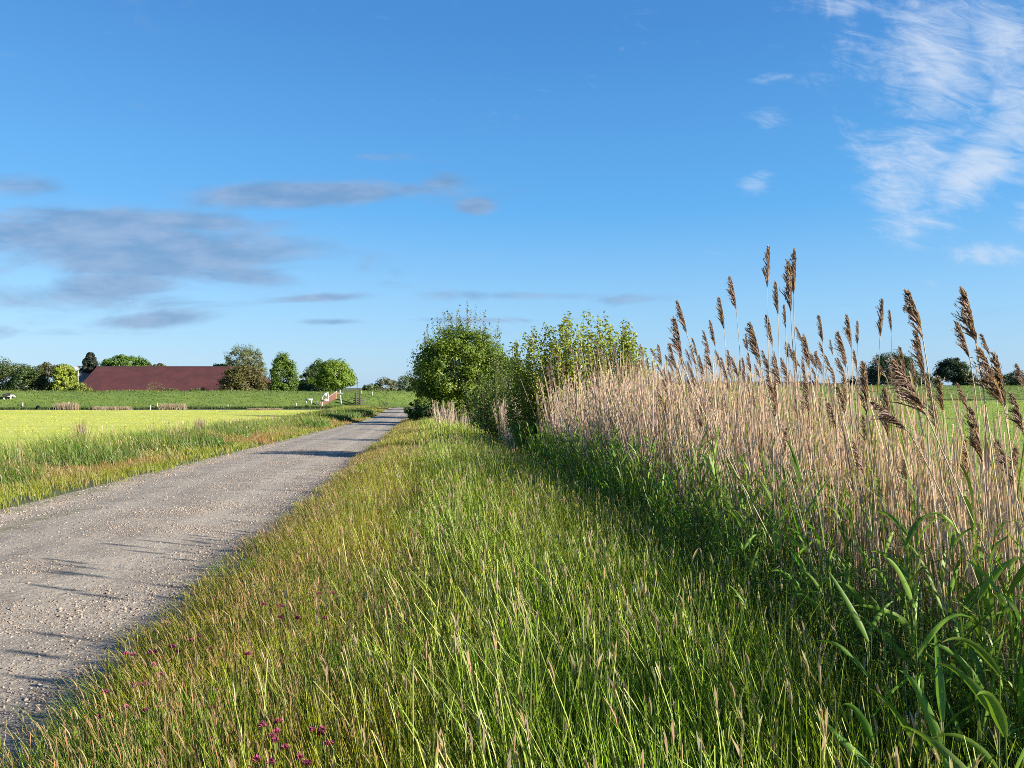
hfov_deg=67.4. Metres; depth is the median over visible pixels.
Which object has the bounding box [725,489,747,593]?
green reed
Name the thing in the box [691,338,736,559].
plumed reed
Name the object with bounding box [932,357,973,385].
tree
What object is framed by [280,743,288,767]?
clover flower
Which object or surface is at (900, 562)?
green reed
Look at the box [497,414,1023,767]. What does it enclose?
leafy weeds
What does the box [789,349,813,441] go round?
plumed reed
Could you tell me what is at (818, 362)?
plumed reed
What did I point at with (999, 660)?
green reed
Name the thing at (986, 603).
green reed
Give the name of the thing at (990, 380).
plumed reed
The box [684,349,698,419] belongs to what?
plumed reed
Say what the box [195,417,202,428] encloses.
weathered post
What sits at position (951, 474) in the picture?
plumed reed
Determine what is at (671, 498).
green reed
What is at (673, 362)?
plumed reed
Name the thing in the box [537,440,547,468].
green reed
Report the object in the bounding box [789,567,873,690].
green reed
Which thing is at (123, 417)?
mown field
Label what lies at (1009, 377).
tree
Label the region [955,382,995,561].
plumed reed
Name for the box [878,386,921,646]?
plumed reed
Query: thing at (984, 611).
green reed
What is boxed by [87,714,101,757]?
clover flower
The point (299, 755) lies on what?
clover flower
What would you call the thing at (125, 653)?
clover flower
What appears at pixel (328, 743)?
clover flower
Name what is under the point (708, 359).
plumed reed
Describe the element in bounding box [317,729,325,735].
clover flower
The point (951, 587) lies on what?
green reed
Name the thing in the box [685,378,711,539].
plumed reed
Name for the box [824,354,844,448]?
plumed reed
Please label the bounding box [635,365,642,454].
plumed reed
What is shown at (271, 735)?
clover flower
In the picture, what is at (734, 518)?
green reed
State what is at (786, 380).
plumed reed
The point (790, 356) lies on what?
plumed reed
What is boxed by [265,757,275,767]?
clover flower
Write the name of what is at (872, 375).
tree
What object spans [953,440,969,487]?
plumed reed
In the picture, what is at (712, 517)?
green reed
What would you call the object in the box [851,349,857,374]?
plumed reed
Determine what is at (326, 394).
white railing
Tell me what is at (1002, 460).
plumed reed
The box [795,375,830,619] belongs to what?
plumed reed
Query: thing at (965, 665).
green reed
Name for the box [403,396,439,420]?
bush
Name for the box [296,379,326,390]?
bush
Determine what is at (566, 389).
plumed reed
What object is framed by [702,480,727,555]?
green reed
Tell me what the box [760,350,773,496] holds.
plumed reed
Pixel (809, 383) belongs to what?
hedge
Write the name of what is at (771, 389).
plumed reed
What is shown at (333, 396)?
bridge parapet
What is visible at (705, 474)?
green reed
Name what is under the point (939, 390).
plumed reed
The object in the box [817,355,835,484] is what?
plumed reed
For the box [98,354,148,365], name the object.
tree
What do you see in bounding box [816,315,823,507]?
plumed reed
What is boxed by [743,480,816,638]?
green reed
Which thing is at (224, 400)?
dyke terrain
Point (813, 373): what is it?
plumed reed
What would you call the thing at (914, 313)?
plumed reed
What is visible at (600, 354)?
plumed reed
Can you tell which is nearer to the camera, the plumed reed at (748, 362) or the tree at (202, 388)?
the plumed reed at (748, 362)
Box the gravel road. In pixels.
[0,407,412,767]
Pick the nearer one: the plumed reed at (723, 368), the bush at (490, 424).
the plumed reed at (723, 368)
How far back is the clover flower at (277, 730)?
2.96 m
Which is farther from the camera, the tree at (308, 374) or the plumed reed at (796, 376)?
the tree at (308, 374)
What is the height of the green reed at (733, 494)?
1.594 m
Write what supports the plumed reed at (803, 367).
on the ground at (56, 490)
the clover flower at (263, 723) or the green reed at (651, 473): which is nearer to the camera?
the clover flower at (263, 723)
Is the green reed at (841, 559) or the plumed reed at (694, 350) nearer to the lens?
the green reed at (841, 559)
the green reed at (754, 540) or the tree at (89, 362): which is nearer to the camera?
the green reed at (754, 540)
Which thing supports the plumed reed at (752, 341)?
on the ground at (56, 490)
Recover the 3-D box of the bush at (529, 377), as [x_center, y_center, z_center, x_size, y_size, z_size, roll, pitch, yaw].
[2.265,0.519,24.155,5.017,5.760,2.885,0,0,0]
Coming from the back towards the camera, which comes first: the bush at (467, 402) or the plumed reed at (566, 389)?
the bush at (467, 402)
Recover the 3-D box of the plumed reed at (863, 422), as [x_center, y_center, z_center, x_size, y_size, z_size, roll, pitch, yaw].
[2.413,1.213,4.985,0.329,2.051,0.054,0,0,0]
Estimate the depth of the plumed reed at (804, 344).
5.23 m
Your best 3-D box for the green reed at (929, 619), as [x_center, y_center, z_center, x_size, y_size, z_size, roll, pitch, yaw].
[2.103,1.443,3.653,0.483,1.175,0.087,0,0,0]
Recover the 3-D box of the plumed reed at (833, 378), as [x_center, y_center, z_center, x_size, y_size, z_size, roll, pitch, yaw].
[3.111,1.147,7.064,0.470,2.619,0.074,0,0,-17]
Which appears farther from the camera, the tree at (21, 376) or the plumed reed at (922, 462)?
the tree at (21, 376)
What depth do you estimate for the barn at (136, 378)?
203.36 m
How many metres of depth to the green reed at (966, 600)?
3.06 m
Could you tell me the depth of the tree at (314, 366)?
221.00 m
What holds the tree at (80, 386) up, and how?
on the ground at (56, 490)
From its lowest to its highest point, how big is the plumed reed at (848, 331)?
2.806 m
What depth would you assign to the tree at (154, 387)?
185.98 m
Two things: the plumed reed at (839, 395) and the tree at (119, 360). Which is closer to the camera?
the plumed reed at (839, 395)
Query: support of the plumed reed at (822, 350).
on the ground at (56, 490)
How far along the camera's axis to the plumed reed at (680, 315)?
5.43 m
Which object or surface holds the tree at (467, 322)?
on the ground at (56, 490)
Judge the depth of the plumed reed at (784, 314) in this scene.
7.04 m
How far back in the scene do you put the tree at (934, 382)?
311.16 m
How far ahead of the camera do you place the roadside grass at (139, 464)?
23.71 m
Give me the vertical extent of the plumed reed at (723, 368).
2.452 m
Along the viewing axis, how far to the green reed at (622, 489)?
8.45 m
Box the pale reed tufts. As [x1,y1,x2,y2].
[53,402,282,409]
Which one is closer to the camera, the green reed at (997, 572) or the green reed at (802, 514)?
the green reed at (997, 572)
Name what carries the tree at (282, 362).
on the ground at (56, 490)
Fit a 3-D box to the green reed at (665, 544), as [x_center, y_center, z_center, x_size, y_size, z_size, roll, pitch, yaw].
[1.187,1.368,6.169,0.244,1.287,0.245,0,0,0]
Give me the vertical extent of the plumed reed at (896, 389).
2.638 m
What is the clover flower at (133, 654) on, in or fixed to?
on the ground at (56, 490)
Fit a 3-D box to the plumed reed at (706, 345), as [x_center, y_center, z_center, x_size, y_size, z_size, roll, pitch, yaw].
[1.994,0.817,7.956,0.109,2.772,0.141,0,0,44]
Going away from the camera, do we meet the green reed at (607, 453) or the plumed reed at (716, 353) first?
the plumed reed at (716, 353)
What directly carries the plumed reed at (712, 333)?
on the ground at (56, 490)
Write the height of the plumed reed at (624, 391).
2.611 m
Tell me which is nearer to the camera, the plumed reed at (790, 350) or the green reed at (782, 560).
the green reed at (782, 560)
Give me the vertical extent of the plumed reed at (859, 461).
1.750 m
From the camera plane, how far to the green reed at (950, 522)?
3.30 m
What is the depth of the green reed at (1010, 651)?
3.56 m
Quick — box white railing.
[321,392,328,405]
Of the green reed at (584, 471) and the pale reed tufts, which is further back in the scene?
the pale reed tufts
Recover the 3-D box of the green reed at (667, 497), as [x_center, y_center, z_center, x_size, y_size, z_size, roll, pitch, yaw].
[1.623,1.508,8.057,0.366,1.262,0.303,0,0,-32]
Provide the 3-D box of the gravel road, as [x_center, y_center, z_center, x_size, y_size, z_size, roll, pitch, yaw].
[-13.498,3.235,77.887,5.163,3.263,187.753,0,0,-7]
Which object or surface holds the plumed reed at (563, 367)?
on the ground at (56, 490)
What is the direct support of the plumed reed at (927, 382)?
on the ground at (56, 490)
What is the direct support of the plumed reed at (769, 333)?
on the ground at (56, 490)
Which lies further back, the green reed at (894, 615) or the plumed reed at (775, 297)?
the plumed reed at (775, 297)
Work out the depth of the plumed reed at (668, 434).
9.00 m
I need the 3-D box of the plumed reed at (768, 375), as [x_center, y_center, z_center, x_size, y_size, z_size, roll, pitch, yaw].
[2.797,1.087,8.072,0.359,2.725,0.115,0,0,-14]
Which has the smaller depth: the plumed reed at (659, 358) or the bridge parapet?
the plumed reed at (659, 358)
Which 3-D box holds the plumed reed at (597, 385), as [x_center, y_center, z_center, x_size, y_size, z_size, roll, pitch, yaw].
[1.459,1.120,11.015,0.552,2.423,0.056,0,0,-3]
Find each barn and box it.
[78,366,270,390]
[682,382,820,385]
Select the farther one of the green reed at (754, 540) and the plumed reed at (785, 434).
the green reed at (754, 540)
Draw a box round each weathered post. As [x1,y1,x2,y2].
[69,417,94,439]
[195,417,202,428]
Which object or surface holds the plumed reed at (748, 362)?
on the ground at (56, 490)
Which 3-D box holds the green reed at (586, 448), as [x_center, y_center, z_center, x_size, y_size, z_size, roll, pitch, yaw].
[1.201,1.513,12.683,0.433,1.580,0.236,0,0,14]
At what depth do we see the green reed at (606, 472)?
9.68 m
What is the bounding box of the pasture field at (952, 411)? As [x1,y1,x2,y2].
[734,400,1023,558]
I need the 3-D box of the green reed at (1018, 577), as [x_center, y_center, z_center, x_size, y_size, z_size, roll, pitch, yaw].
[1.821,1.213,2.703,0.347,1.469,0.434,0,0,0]
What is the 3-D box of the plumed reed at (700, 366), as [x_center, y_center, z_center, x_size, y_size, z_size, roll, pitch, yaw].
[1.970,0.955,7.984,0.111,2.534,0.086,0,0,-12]
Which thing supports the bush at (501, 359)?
on the ground at (56, 490)
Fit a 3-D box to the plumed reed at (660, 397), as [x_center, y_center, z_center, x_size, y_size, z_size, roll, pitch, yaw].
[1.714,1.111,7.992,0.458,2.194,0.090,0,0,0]
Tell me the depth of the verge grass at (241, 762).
4.21 m
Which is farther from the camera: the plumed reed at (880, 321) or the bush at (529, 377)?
the bush at (529, 377)
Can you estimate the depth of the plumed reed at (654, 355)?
10.95 m
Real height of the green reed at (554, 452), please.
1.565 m
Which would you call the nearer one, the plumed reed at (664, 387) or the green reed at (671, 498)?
the green reed at (671, 498)
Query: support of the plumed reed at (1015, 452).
on the ground at (56, 490)
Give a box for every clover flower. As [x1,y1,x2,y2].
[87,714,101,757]
[116,651,128,694]
[129,652,140,683]
[136,707,148,743]
[242,651,250,719]
[252,754,261,767]
[258,720,266,762]
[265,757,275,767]
[267,732,276,767]
[270,736,279,764]
[272,728,280,760]
[273,717,282,756]
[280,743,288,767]
[294,753,303,766]
[302,758,311,765]
[308,726,315,767]
[317,725,325,764]
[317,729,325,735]
[324,739,333,767]
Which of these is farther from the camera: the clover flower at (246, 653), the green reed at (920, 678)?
the clover flower at (246, 653)
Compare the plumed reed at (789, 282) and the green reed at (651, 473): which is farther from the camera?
the green reed at (651, 473)
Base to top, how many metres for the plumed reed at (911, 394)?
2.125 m
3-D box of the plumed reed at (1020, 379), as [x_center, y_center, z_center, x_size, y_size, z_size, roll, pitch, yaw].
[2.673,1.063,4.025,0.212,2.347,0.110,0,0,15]
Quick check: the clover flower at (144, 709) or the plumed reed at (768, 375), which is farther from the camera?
the plumed reed at (768, 375)
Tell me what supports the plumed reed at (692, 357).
on the ground at (56, 490)
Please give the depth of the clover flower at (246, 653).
3.85 m
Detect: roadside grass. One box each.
[0,404,387,512]
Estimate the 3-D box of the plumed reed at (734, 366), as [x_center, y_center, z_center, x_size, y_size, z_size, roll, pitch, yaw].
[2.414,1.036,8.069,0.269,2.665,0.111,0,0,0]
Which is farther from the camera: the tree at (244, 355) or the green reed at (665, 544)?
the tree at (244, 355)
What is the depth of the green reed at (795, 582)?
4.28 m
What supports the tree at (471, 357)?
on the ground at (56, 490)
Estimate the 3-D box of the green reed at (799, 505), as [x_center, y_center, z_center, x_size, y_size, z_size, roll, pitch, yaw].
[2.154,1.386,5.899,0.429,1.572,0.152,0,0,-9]
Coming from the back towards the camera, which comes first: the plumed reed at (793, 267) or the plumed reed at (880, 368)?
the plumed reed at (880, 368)
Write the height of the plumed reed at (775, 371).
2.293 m
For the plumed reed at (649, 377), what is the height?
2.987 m
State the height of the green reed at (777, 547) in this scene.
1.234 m
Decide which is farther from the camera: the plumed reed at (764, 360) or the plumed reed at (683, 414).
the plumed reed at (683, 414)
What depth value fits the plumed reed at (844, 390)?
6.00 m
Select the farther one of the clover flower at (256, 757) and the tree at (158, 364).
the tree at (158, 364)
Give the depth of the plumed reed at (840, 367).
6.01 m
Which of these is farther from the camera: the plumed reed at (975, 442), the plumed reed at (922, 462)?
the plumed reed at (922, 462)
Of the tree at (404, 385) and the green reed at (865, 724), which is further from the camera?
the tree at (404, 385)
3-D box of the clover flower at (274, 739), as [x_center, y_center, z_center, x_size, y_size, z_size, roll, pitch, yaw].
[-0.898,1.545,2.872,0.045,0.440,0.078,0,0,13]
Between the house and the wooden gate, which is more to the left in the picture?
the house
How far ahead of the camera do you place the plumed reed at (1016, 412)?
3.01 m
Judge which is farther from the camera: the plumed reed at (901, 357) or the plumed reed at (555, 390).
the plumed reed at (555, 390)
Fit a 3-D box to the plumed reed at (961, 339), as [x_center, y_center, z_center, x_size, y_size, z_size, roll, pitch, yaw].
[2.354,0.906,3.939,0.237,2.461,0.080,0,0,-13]
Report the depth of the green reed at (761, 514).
6.05 m
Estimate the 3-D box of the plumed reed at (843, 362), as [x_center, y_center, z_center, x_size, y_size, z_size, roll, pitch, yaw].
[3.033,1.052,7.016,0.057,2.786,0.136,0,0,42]
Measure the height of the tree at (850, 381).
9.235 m
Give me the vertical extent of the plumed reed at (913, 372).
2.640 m
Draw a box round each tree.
[0,356,27,389]
[0,364,49,390]
[30,362,62,390]
[49,363,79,390]
[66,382,93,391]
[80,352,99,372]
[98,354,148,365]
[145,382,165,390]
[146,362,165,365]
[189,387,207,390]
[214,363,273,390]
[224,343,267,373]
[266,351,300,390]
[296,369,317,389]
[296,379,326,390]
[306,358,332,390]
[308,358,357,390]
[362,383,380,390]
[374,377,396,390]
[395,375,416,390]
[405,354,433,411]
[407,320,509,422]
[422,301,501,421]
[847,376,859,384]
[855,349,926,385]
[917,372,943,385]
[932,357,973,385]
[954,372,983,385]
[982,374,1010,385]
[1002,370,1023,384]
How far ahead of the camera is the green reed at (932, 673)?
2.90 m
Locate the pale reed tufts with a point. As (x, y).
(70, 406)
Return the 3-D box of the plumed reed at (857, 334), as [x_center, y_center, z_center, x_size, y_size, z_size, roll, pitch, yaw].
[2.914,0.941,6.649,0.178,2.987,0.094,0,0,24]
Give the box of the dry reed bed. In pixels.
[430,340,1023,715]
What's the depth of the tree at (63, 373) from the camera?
179.57 m
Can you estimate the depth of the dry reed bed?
6.78 m
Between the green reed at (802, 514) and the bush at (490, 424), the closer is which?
the green reed at (802, 514)
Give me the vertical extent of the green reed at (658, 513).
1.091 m
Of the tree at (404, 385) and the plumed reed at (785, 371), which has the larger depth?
the tree at (404, 385)
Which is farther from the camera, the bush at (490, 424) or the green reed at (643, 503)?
the bush at (490, 424)
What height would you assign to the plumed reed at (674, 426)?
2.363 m
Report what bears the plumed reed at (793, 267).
on the ground at (56, 490)
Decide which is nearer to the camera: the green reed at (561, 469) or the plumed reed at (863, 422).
the plumed reed at (863, 422)
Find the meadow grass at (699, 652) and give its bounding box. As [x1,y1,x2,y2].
[245,416,1023,767]
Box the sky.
[0,0,1023,387]
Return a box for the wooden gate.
[353,389,364,405]
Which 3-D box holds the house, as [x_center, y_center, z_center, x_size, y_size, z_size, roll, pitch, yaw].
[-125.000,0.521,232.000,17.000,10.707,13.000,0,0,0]
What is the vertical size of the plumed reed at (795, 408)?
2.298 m
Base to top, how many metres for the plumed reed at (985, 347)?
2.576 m
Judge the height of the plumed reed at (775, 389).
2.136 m
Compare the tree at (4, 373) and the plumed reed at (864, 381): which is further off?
the tree at (4, 373)
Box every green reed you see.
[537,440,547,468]
[548,423,563,478]
[557,455,569,493]
[563,460,584,506]
[576,429,594,486]
[577,452,595,497]
[597,444,611,507]
[599,435,617,485]
[605,449,632,540]
[625,451,646,518]
[635,478,655,525]
[636,462,648,520]
[640,437,657,534]
[640,490,665,559]
[640,495,665,538]
[645,467,681,554]
[650,473,673,569]
[659,473,693,601]
[660,466,682,522]
[660,475,675,532]
[689,464,710,545]
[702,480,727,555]
[703,493,730,552]
[710,485,769,591]
[723,520,773,620]
[724,502,788,653]
[725,452,751,559]
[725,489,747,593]
[726,569,791,710]
[739,461,800,573]
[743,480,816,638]
[743,502,769,581]
[753,500,781,612]
[754,441,860,683]
[761,500,834,677]
[766,504,808,592]
[769,463,812,600]
[778,544,790,596]
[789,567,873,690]
[811,567,915,767]
[811,703,878,767]
[812,576,893,728]
[830,551,882,670]
[853,515,930,739]
[861,511,933,683]
[863,515,928,698]
[869,557,997,767]
[872,545,1011,767]
[890,534,929,661]
[899,690,1023,767]
[900,631,997,767]
[904,580,984,758]
[913,566,948,668]
[918,557,1023,762]
[920,527,1001,744]
[928,512,1000,742]
[928,626,1004,767]
[933,637,1000,767]
[964,553,1003,707]
[970,581,1013,747]
[971,614,1013,739]
[977,578,1013,716]
[988,571,1016,735]
[1007,563,1023,767]
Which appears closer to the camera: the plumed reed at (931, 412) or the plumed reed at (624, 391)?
the plumed reed at (931, 412)
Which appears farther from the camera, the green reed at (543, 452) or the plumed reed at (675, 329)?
the green reed at (543, 452)
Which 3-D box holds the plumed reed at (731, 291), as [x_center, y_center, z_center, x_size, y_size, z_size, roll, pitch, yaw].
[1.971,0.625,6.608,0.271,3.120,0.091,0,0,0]
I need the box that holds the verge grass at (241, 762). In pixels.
[0,418,619,767]
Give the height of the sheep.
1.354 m
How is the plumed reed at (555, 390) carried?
on the ground at (56, 490)
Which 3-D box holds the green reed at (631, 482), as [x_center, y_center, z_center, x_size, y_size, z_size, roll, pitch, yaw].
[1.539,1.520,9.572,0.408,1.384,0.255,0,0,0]
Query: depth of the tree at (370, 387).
249.32 m
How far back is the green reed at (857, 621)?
2.77 m
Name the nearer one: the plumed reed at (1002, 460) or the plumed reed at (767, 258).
the plumed reed at (1002, 460)
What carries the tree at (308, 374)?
on the ground at (56, 490)
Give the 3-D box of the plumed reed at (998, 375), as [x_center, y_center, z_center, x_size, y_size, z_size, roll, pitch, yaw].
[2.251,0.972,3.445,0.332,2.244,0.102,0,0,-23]
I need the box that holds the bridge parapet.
[320,391,336,405]
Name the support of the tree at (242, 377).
on the ground at (56, 490)
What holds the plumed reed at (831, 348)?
on the ground at (56, 490)
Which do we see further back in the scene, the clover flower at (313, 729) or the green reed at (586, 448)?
the green reed at (586, 448)
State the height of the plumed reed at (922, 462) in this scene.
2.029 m
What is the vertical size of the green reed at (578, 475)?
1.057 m
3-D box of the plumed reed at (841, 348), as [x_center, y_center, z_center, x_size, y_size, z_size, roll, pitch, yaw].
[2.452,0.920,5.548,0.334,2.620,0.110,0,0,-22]
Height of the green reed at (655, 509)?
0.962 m
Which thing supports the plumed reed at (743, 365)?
on the ground at (56, 490)
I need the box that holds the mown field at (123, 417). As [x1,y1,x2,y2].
[0,410,319,450]
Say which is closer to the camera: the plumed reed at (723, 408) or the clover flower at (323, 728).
the clover flower at (323, 728)
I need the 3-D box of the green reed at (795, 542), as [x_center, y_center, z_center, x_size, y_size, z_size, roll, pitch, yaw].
[1.647,1.138,4.298,0.594,1.670,0.126,0,0,0]
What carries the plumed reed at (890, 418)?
on the ground at (56, 490)
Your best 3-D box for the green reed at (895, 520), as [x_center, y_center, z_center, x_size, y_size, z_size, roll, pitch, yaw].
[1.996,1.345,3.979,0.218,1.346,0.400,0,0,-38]
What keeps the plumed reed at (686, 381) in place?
on the ground at (56, 490)
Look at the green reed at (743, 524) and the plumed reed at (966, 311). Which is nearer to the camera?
the plumed reed at (966, 311)
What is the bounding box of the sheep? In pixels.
[2,393,15,398]
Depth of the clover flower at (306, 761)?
2.69 m
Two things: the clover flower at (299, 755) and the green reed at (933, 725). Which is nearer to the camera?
the green reed at (933, 725)
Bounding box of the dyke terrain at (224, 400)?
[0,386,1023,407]
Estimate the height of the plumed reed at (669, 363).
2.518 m
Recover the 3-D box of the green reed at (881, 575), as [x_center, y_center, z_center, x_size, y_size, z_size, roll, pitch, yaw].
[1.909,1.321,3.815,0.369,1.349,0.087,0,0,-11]
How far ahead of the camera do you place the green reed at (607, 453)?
11.63 m
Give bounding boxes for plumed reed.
[550,358,566,453]
[562,363,572,444]
[565,384,578,446]
[591,371,610,470]
[596,378,612,445]
[599,348,606,422]
[618,367,633,455]
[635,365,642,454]
[646,358,656,447]
[650,348,661,423]
[653,344,705,539]
[656,364,665,425]
[656,387,691,537]
[662,379,697,532]
[662,403,682,496]
[663,370,690,525]
[664,355,693,489]
[667,316,798,603]
[667,344,720,523]
[668,343,699,509]
[668,370,675,427]
[672,339,685,503]
[673,368,685,517]
[675,300,773,584]
[681,356,689,417]
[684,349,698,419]
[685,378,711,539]
[686,361,703,448]
[687,344,707,452]
[689,372,704,488]
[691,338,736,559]
[694,408,712,499]
[696,355,705,471]
[701,330,711,482]
[702,347,722,518]
[708,320,722,505]
[714,351,736,458]
[715,296,732,535]
[718,357,734,527]
[719,397,731,453]
[725,276,749,581]
[726,350,733,465]
[730,356,747,451]
[740,366,749,423]
[741,358,757,454]
[742,335,753,423]
[744,322,826,600]
[746,352,752,440]
[748,245,777,582]
[750,345,761,417]
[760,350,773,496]
[762,358,776,449]
[764,314,783,520]
[765,356,828,602]
[765,376,830,600]
[766,380,819,593]
[772,280,781,526]
[778,427,837,631]
[779,258,811,595]
[780,362,793,492]
[781,362,795,430]
[782,305,789,481]
[787,343,795,448]
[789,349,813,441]
[790,248,819,527]
[793,350,797,456]
[793,395,798,446]
[795,327,809,402]
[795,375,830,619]
[800,334,828,606]
[801,357,804,373]
[810,353,821,408]
[811,367,820,423]
[814,352,835,520]
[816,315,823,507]
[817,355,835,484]
[818,342,831,539]
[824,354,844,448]
[825,402,838,543]
[828,366,860,515]
[829,340,835,398]
[832,331,851,551]
[834,386,855,492]
[835,376,855,514]
[836,358,861,485]
[840,356,848,487]
[843,314,852,509]
[849,439,877,612]
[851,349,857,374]
[854,320,858,443]
[855,361,889,673]
[858,414,897,609]
[867,296,883,526]
[869,401,1017,708]
[872,357,903,464]
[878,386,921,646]
[883,355,1023,652]
[887,309,891,506]
[888,366,908,458]
[896,346,907,550]
[897,459,927,566]
[902,289,953,643]
[908,329,930,629]
[908,360,926,446]
[916,441,935,542]
[918,367,954,512]
[923,388,951,577]
[924,375,947,690]
[940,447,968,540]
[951,286,1023,728]
[951,321,988,600]
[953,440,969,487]
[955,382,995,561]
[963,405,1011,700]
[968,346,1021,621]
[979,333,1003,491]
[987,351,1023,577]
[992,439,1023,526]
[999,363,1023,546]
[1002,444,1022,587]
[1004,392,1023,435]
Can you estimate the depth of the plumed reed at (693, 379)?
9.99 m
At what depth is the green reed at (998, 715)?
2.04 m
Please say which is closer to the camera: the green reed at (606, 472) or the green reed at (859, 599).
the green reed at (859, 599)
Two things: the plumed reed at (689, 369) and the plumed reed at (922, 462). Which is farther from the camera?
the plumed reed at (689, 369)
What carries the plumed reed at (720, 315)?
on the ground at (56, 490)
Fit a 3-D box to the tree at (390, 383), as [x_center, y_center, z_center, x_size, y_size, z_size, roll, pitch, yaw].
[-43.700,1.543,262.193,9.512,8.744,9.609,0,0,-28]
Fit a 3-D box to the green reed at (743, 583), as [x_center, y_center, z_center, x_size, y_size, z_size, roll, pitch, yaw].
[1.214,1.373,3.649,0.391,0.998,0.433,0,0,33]
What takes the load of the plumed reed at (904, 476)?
on the ground at (56, 490)
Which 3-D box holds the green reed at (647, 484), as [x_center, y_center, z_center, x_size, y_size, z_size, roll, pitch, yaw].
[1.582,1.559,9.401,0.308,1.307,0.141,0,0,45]
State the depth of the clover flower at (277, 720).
3.06 m
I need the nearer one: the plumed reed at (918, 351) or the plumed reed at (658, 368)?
the plumed reed at (918, 351)
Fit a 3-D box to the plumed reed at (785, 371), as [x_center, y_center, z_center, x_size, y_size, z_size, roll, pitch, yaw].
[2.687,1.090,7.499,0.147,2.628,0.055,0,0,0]
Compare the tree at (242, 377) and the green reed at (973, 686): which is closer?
the green reed at (973, 686)
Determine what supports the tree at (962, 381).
on the ground at (56, 490)
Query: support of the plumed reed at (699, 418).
on the ground at (56, 490)
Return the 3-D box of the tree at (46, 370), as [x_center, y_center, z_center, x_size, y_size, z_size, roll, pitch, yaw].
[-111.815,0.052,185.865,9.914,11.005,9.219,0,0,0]
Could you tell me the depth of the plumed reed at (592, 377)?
12.02 m
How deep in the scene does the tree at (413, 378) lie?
111.17 m
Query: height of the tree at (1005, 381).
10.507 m
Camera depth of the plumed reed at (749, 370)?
8.00 m
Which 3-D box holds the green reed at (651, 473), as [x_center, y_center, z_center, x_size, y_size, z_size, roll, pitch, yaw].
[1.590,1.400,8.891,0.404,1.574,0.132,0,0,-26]
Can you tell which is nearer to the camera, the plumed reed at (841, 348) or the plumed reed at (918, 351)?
the plumed reed at (918, 351)
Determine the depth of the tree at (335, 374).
177.46 m
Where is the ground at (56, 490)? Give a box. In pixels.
[0,386,1023,767]
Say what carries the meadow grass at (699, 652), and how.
on the ground at (56, 490)
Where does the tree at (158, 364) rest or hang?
on the ground at (56, 490)
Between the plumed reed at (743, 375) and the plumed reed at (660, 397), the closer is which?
the plumed reed at (660, 397)
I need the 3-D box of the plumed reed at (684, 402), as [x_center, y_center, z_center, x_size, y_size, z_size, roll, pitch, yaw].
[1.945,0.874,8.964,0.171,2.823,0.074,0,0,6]
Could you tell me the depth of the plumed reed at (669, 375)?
10.70 m
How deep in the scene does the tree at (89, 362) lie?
230.55 m
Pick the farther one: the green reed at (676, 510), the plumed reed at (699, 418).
the plumed reed at (699, 418)
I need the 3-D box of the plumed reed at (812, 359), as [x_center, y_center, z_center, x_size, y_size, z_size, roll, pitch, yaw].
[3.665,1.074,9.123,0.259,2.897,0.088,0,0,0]
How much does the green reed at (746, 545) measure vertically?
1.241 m
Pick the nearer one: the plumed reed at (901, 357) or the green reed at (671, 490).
the plumed reed at (901, 357)
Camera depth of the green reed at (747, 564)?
4.78 m
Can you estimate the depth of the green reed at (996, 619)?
3.52 m
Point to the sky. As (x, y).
(183, 182)
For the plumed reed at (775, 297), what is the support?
on the ground at (56, 490)
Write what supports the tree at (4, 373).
on the ground at (56, 490)
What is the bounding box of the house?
[75,369,90,383]
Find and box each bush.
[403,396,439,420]
[464,376,511,430]
[472,352,538,439]
[483,351,532,416]
[504,309,658,451]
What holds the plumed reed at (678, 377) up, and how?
on the ground at (56, 490)
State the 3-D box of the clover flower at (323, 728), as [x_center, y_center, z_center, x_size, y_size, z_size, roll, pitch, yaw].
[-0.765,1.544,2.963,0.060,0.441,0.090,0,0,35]
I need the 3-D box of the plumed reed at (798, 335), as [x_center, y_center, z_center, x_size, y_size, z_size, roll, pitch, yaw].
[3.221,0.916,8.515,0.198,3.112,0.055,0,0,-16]

